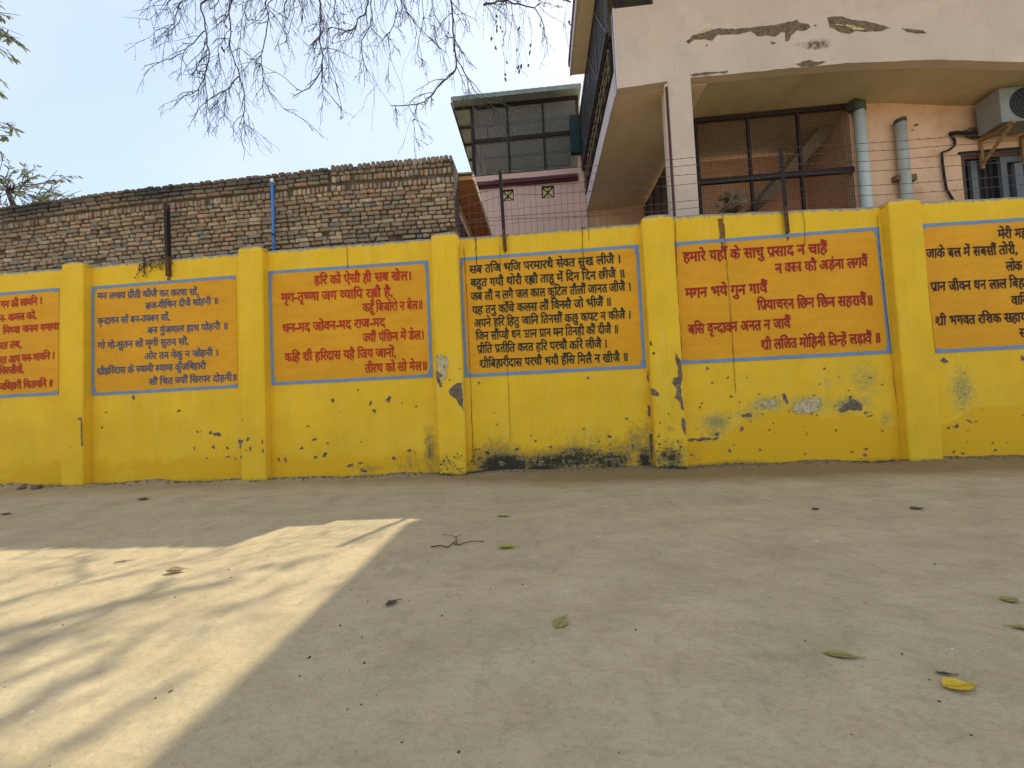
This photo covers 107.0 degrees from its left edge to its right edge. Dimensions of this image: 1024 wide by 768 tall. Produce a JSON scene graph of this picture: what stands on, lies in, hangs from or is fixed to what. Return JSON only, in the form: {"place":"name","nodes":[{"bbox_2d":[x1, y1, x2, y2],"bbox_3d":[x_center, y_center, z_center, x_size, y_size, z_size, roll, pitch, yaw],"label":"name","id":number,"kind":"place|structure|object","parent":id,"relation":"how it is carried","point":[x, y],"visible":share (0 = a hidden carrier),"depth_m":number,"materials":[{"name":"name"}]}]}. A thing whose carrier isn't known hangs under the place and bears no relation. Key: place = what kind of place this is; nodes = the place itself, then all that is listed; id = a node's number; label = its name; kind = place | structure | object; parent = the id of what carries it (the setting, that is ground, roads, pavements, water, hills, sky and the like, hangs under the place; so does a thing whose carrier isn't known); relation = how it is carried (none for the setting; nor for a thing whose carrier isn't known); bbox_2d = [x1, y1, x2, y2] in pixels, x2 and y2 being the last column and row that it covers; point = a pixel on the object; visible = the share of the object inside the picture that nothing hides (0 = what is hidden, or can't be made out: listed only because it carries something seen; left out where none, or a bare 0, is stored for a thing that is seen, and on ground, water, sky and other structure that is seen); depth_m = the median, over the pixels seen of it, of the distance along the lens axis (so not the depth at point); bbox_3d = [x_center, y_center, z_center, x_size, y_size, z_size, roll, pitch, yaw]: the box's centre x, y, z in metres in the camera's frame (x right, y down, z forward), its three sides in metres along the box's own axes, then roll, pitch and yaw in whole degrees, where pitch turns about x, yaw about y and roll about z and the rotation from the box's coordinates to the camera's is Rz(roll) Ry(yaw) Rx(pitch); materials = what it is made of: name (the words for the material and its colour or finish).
{"place":"outdoors","nodes":[
{"label":"outdoors","id":0,"kind":"place"},
{"bbox_2d":[0,0,583,206],"label":"sky","id":1,"kind":"structure","parent":0,"point":[78,109],"materials":[{"name":"blue"}]},
{"bbox_2d":[0,455,1023,767],"bbox_3d":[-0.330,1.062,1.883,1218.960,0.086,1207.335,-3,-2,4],"label":"ground","id":2,"kind":"structure","parent":0,"point":[714,661],"depth_m":1.72,"materials":[{"name":"beige concrete"}]},
{"bbox_2d":[0,2,30,141],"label":"leafy tree","id":3,"kind":"object","parent":2,"relation":"on","point":[7,40],"visible":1,"depth_m":8.54,"materials":[{"name":"green plant"}]},
{"bbox_2d":[31,484,43,488],"bbox_3d":[-6.914,1.501,5.516,0.119,0.066,0.105,-3,-2,4],"label":"stone","id":4,"kind":"object","parent":2,"relation":"on","point":[40,486],"visible":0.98,"depth_m":5.49,"materials":[{"name":"grey stone"}]},
{"bbox_2d":[0,151,82,206],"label":"leafy tree","id":5,"kind":"object","parent":2,"relation":"on","point":[9,190],"visible":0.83,"depth_m":10.56,"materials":[{"name":"green plant"}]},
{"bbox_2d":[164,566,190,571],"bbox_3d":[-2.110,1.171,2.391,0.144,0.030,0.052,-2,-2,-15],"label":"fallen leaf","id":6,"kind":"object","parent":2,"relation":"on","point":[174,569],"visible":1,"depth_m":2.40,"materials":[{"name":"beige plant"}]},
{"bbox_2d":[0,155,460,272],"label":"brick wall","id":7,"kind":"structure","parent":2,"relation":"on","point":[383,201],"depth_m":5.99,"materials":[{"name":"brown brick"}]},
{"bbox_2d":[124,0,580,158],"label":"bare tree","id":8,"kind":"object","parent":2,"relation":"on","point":[314,42],"visible":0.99,"depth_m":6.85,"materials":[{"name":"brown plant"}]},
{"bbox_2d":[385,599,400,604],"bbox_3d":[-0.594,1.091,1.896,0.091,0.016,0.034,-1,-3,-37],"label":"fallen leaf","id":9,"kind":"object","parent":2,"relation":"on","point":[389,602],"visible":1,"depth_m":1.90,"materials":[{"name":"brown plant"}]},
{"bbox_2d":[431,534,483,547],"bbox_3d":[-0.373,1.116,2.710,0.363,0.022,0.234,-3,-2,4],"label":"fallen twig","id":10,"kind":"object","parent":2,"relation":"on","point":[455,543],"visible":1,"depth_m":2.64,"materials":[{"name":"brown wood"}]},
{"bbox_2d":[458,171,491,237],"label":"side building","id":11,"kind":"structure","parent":2,"relation":"on","point":[475,210],"depth_m":7.04,"materials":[{"name":"brown brick"}]},
{"bbox_2d":[460,213,470,237],"bbox_3d":[-0.799,-0.839,6.940,0.037,4.300,1.200,-3,-2,4],"label":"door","id":12,"kind":"structure","parent":11,"relation":"in","point":[464,232],"depth_m":6.98,"materials":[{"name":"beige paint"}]},
{"bbox_2d":[0,478,969,712],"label":"pale grit","id":13,"kind":"object","parent":2,"relation":"on","point":[31,711],"visible":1,"depth_m":1.92,"materials":[{"name":"beige stone"}]},
{"bbox_2d":[4,525,972,765],"bbox_3d":[0.306,1.055,1.704,10.892,0.024,2.864,-3,-2,4],"label":"dark grit","id":14,"kind":"object","parent":2,"relation":"on","point":[458,751],"visible":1,"depth_m":1.41,"materials":[{"name":"black stone"}]},
{"bbox_2d":[499,544,518,546],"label":"fallen leaf","id":15,"kind":"object","parent":2,"relation":"on","point":[505,545],"visible":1,"depth_m":2.56,"materials":[{"name":"green plant"}]},
{"bbox_2d":[0,197,1023,486],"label":"boundary wall","id":16,"kind":"structure","parent":2,"relation":"on","point":[890,331],"depth_m":5.21,"materials":[{"name":"yellow paint"}]},
{"bbox_2d":[134,256,174,277],"bbox_3d":[-5.382,-1.758,5.684,0.652,0.310,0.057,-3,-2,4],"label":"dried vine","id":17,"kind":"object","parent":16,"relation":"hanging from","point":[144,263],"visible":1,"depth_m":5.69,"materials":[{"name":"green plant"}]},
{"bbox_2d":[163,203,171,276],"bbox_3d":[-5.176,-2.166,5.692,0.068,1.115,0.066,-3,-2,4],"label":"fence post","id":18,"kind":"object","parent":16,"relation":"on","point":[167,238],"visible":1,"depth_m":5.68,"materials":[{"name":"metal"}]},
{"bbox_2d":[270,178,275,250],"bbox_3d":[-3.690,-2.446,5.853,0.062,1.475,0.062,-3,-2,4],"label":"water pipe","id":19,"kind":"object","parent":16,"relation":"attached to","point":[273,234],"visible":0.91,"depth_m":5.85,"materials":[{"name":"blue plastic"}]},
{"bbox_2d":[717,190,747,213],"bbox_3d":[2.985,-2.471,5.164,0.351,0.314,0.277,-3,-2,4],"label":"rhesus macaque","id":20,"kind":"object","parent":16,"relation":"on","point":[737,202],"visible":0.88,"depth_m":5.09,"materials":[{"name":"fur"}]},
{"bbox_2d":[452,130,1023,251],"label":"barbed wire fence","id":21,"kind":"object","parent":16,"relation":"attached to","point":[782,175],"visible":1,"depth_m":5.11,"materials":[{"name":"metal"}]},
{"bbox_2d":[0,455,1023,488],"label":"wall foot crumbs","id":22,"kind":"object","parent":2,"relation":"on","point":[730,465],"depth_m":5.08,"materials":[{"name":"grey concrete"}]},
{"bbox_2d":[553,614,567,627],"bbox_3d":[0.225,1.053,1.682,0.113,0.009,0.064,-1,-3,-37],"label":"fallen leaf","id":23,"kind":"object","parent":2,"relation":"on","point":[560,622],"visible":1,"depth_m":1.68,"materials":[{"name":"green plant"}]},
{"bbox_2d":[451,0,1023,234],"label":"pink house","id":24,"kind":"structure","parent":2,"relation":"on","point":[665,81],"depth_m":6.15,"materials":[{"name":"paint"}]},
{"bbox_2d":[613,0,652,8],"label":"front window","id":25,"kind":"structure","parent":24,"relation":"in","point":[617,3],"depth_m":5.86,"materials":[{"name":"metal"}]},
{"bbox_2d":[940,134,955,199],"bbox_3d":[7.055,-3.301,6.087,0.241,1.457,0.042,-3,-2,4],"label":"cable","id":26,"kind":"object","parent":24,"relation":"hanging from","point":[944,174],"visible":0.84,"depth_m":6.09,"materials":[{"name":"rubber"}]},
{"bbox_2d":[949,86,1023,169],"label":"air conditioner","id":27,"kind":"object","parent":24,"relation":"attached to","point":[1000,111],"visible":0.97,"depth_m":5.80,"materials":[{"name":"metal"}]},
{"bbox_2d":[958,146,1023,199],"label":"window","id":28,"kind":"structure","parent":24,"relation":"in","point":[1006,169],"depth_m":6.12,"materials":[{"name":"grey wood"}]},
{"bbox_2d":[823,650,865,657],"bbox_3d":[1.231,1.004,1.408,0.133,0.009,0.042,-3,-2,4],"label":"fallen leaf","id":29,"kind":"object","parent":2,"relation":"on","point":[837,653],"visible":1,"depth_m":1.41,"materials":[{"name":"plant"}]},
{"bbox_2d":[936,671,958,674],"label":"fallen leaf","id":30,"kind":"object","parent":2,"relation":"on","point":[942,672],"visible":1,"depth_m":1.30,"materials":[{"name":"plant"}]},
{"bbox_2d":[942,677,978,689],"bbox_3d":[1.473,0.985,1.240,0.124,0.011,0.058,-3,-2,4],"label":"fallen leaf","id":31,"kind":"object","parent":2,"relation":"on","point":[952,683],"visible":1,"depth_m":1.24,"materials":[{"name":"yellow plant"}]},
{"bbox_2d":[999,596,1017,601],"bbox_3d":[2.232,0.961,1.693,0.088,0.009,0.052,-3,-2,4],"label":"fallen leaf","id":32,"kind":"object","parent":2,"relation":"on","point":[1008,598],"visible":1,"depth_m":1.70,"materials":[{"name":"green plant"}]},
{"bbox_2d":[1003,624,1023,628],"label":"fallen leaf","id":33,"kind":"object","parent":2,"relation":"on","point":[1021,626],"visible":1,"depth_m":1.52,"materials":[{"name":"green plant"}]}
]}

